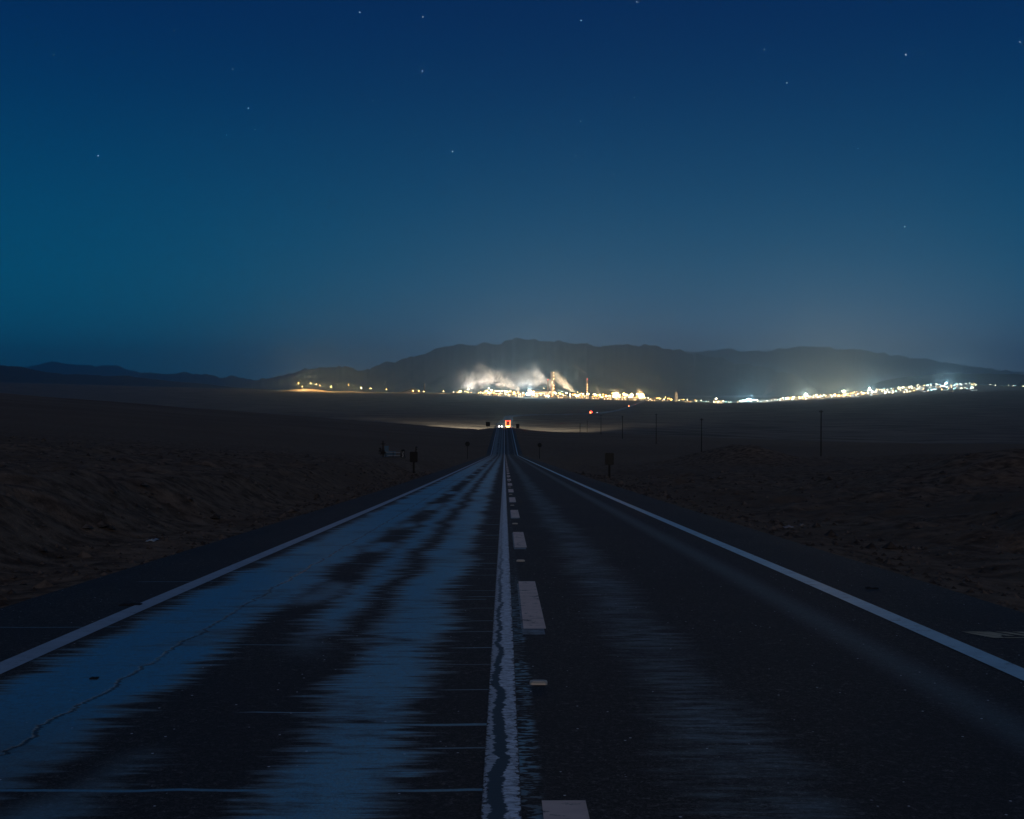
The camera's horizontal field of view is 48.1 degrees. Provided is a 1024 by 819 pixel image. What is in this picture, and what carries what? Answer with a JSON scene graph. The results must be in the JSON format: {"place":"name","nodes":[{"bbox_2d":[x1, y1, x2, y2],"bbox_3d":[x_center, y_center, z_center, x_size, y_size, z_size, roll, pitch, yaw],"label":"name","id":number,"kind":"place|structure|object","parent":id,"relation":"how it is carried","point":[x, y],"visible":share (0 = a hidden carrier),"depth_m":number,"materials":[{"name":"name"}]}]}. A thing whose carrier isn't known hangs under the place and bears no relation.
{"place":"outdoors","nodes":[
{"label":"outdoors","id":0,"kind":"place"},
{"bbox_2d":[25,361,141,376],"bbox_3d":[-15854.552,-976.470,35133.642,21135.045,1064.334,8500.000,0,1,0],"label":"mountains","id":1,"kind":"structure","parent":0,"point":[63,368],"depth_m":35204.78,"materials":[{"name":"black stone"}]},
{"bbox_2d":[0,365,255,388],"bbox_3d":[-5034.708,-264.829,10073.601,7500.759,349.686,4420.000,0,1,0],"label":"hills","id":2,"kind":"structure","parent":0,"point":[16,374],"depth_m":10012.53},
{"bbox_2d":[139,372,258,387],"bbox_3d":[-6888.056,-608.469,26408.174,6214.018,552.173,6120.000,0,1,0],"label":"mountains","id":3,"kind":"structure","parent":0,"point":[228,381],"depth_m":26330.77,"materials":[{"name":"black stone"}]},
{"bbox_2d":[0,428,1023,818],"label":"road","id":4,"kind":"structure","parent":0,"point":[340,672],"depth_m":7.65,"materials":[{"name":"grey asphalt"}]},
{"bbox_2d":[0,429,496,673],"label":"edge line","id":5,"kind":"object","parent":4,"relation":"on","point":[30,654],"visible":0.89,"depth_m":11.21,"materials":[{"name":"paint"}]},
{"bbox_2d":[481,434,521,818],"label":"solid line","id":6,"kind":"object","parent":4,"relation":"on","point":[501,795],"visible":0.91,"depth_m":6.67,"materials":[{"name":"paint"}]},
{"bbox_2d":[505,420,509,427],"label":"truck","id":7,"kind":"object","parent":4,"relation":"on","point":[507,423],"visible":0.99,"depth_m":559.21,"materials":[{"name":"paint"}]},
{"bbox_2d":[507,483,544,634],"bbox_3d":[-0.028,2.948,39.902,0.192,3.165,61.000,0,1,0],"label":"road marking","id":8,"kind":"object","parent":4,"relation":"on","point":[533,631],"visible":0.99,"depth_m":9.73,"materials":[{"name":"paint"}]},
{"bbox_2d":[530,680,546,684],"bbox_3d":[0.172,1.769,7.450,0.116,0.020,0.090,0,1,2],"label":"road stud","id":9,"kind":"object","parent":4,"relation":"on","point":[538,682],"visible":1,"depth_m":7.42,"materials":[{"name":"plastic"}]},
{"bbox_2d":[505,455,589,818],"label":"dashed line","id":10,"kind":"object","parent":4,"relation":"on","point":[532,615],"visible":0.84,"depth_m":10.14,"materials":[{"name":"paint"}]},
{"bbox_2d":[512,431,1023,680],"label":"edge line","id":11,"kind":"object","parent":4,"relation":"on","point":[988,659],"visible":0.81,"depth_m":10.91,"materials":[{"name":"paint"}]},
{"bbox_2d":[963,631,1023,637],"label":"sprayed mark","id":12,"kind":"object","parent":4,"relation":"on","point":[992,634],"visible":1,"depth_m":9.38,"materials":[{"name":"white paint"}]},
{"bbox_2d":[0,382,1023,612],"bbox_3d":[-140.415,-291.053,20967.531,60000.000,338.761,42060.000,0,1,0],"label":"ground","id":13,"kind":"structure","parent":0,"point":[880,434],"depth_m":87.53,"materials":[{"name":"brown gravel"}]},
{"bbox_2d":[379,441,405,457],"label":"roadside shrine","id":14,"kind":"object","parent":13,"relation":"on","point":[386,452],"visible":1,"depth_m":117.89,"materials":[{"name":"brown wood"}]},
{"bbox_2d":[400,388,419,392],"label":"ore heap","id":15,"kind":"object","parent":13,"relation":"on","point":[413,390],"visible":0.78,"depth_m":5632.62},
{"bbox_2d":[410,447,417,473],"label":"road sign","id":16,"kind":"object","parent":13,"relation":"on","point":[413,457],"visible":0.93,"depth_m":78.99,"materials":[{"name":"black metal"}]},
{"bbox_2d":[483,391,490,395],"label":"industrial shed","id":17,"kind":"structure","parent":13,"relation":"on","point":[486,393],"depth_m":6037.35,"materials":[{"name":"metal"}]},
{"bbox_2d":[494,391,503,395],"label":"industrial shed","id":18,"kind":"structure","parent":13,"relation":"on","point":[499,392],"depth_m":5934.57,"materials":[{"name":"metal"}]},
{"bbox_2d":[508,391,516,396],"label":"industrial shed","id":19,"kind":"structure","parent":13,"relation":"on","point":[510,393],"depth_m":6034.73,"materials":[{"name":"metal"}]},
{"bbox_2d":[531,390,550,397],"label":"industrial shed","id":20,"kind":"structure","parent":13,"relation":"on","point":[536,392],"depth_m":6077.10,"materials":[{"name":"metal"}]},
{"bbox_2d":[547,394,554,397],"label":"storage tank","id":21,"kind":"object","parent":13,"relation":"on","point":[551,395],"visible":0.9,"depth_m":5741.69,"materials":[{"name":"metal"}]},
{"bbox_2d":[550,372,554,393],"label":"lattice tower","id":22,"kind":"structure","parent":13,"relation":"on","point":[552,385],"depth_m":6044.41,"materials":[{"name":"metal"}]},
{"bbox_2d":[557,393,566,397],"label":"industrial shed","id":23,"kind":"structure","parent":13,"relation":"on","point":[564,394],"depth_m":5837.19,"materials":[{"name":"metal"}]},
{"bbox_2d":[579,394,588,398],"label":"industrial shed","id":24,"kind":"structure","parent":13,"relation":"on","point":[582,396],"depth_m":5888.04,"materials":[{"name":"metal"}]},
{"bbox_2d":[604,395,611,399],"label":"industrial shed","id":25,"kind":"structure","parent":13,"relation":"on","point":[607,397],"depth_m":5941.36,"materials":[{"name":"metal"}]},
{"bbox_2d":[605,453,613,476],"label":"road sign","id":26,"kind":"object","parent":13,"relation":"on","point":[609,459],"visible":0.88,"depth_m":70.07,"materials":[{"name":"black metal"}]},
{"bbox_2d":[618,395,627,399],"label":"industrial shed","id":27,"kind":"structure","parent":13,"relation":"on","point":[625,397],"depth_m":6042.28,"materials":[{"name":"metal"}]},
{"bbox_2d":[645,397,652,400],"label":"industrial shed","id":28,"kind":"structure","parent":13,"relation":"on","point":[648,398],"depth_m":5892.84,"materials":[{"name":"metal"}]},
{"bbox_2d":[656,414,656,443],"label":"utility pole","id":29,"kind":"object","parent":13,"relation":"on","point":[656,428],"visible":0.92,"depth_m":373.41,"materials":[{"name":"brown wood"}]},
{"bbox_2d":[674,392,677,401],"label":"process tower","id":30,"kind":"structure","parent":13,"relation":"on","point":[676,397],"depth_m":5999.04,"materials":[{"name":"metal"}]},
{"bbox_2d":[700,418,701,451],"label":"utility pole","id":31,"kind":"object","parent":13,"relation":"on","point":[701,434],"visible":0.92,"depth_m":284.36,"materials":[{"name":"brown wood"}]},
{"bbox_2d":[713,399,723,402],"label":"industrial shed","id":32,"kind":"structure","parent":13,"relation":"on","point":[718,400],"depth_m":5943.09,"materials":[{"name":"metal"}]},
{"bbox_2d":[819,410,822,455],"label":"utility pole","id":33,"kind":"object","parent":13,"relation":"on","point":[821,435],"visible":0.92,"depth_m":217.44,"materials":[{"name":"brown wood"}]},
{"bbox_2d":[0,0,1023,379],"label":"sky","id":34,"kind":"structure","parent":0,"point":[854,179],"materials":[{"name":"blue"}]},
{"bbox_2d":[248,337,818,395],"bbox_3d":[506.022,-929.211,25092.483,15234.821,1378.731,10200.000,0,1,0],"label":"mountains","id":35,"kind":"structure","parent":0,"point":[519,365],"depth_m":23404.54,"materials":[{"name":"grey stone"}]},
{"bbox_2d":[496,401,643,427],"bbox_3d":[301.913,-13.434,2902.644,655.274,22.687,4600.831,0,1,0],"label":"road","id":36,"kind":"structure","parent":0,"point":[502,422],"depth_m":1605.00,"materials":[{"name":"grey asphalt"}]},
{"bbox_2d":[685,346,1023,392],"bbox_3d":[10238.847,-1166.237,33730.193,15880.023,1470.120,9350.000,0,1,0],"label":"mountains","id":37,"kind":"structure","parent":0,"point":[826,369],"depth_m":33183.57,"materials":[{"name":"grey stone"}]},
{"bbox_2d":[862,373,1023,390],"bbox_3d":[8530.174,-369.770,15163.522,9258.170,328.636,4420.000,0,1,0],"label":"hills","id":38,"kind":"structure","parent":0,"point":[976,379],"depth_m":14907.27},
{"bbox_2d":[1017,379,1023,386],"bbox_3d":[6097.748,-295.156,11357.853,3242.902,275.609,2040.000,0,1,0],"label":"hills","id":39,"kind":"structure","parent":0,"point":[1021,383],"depth_m":11324.07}
]}

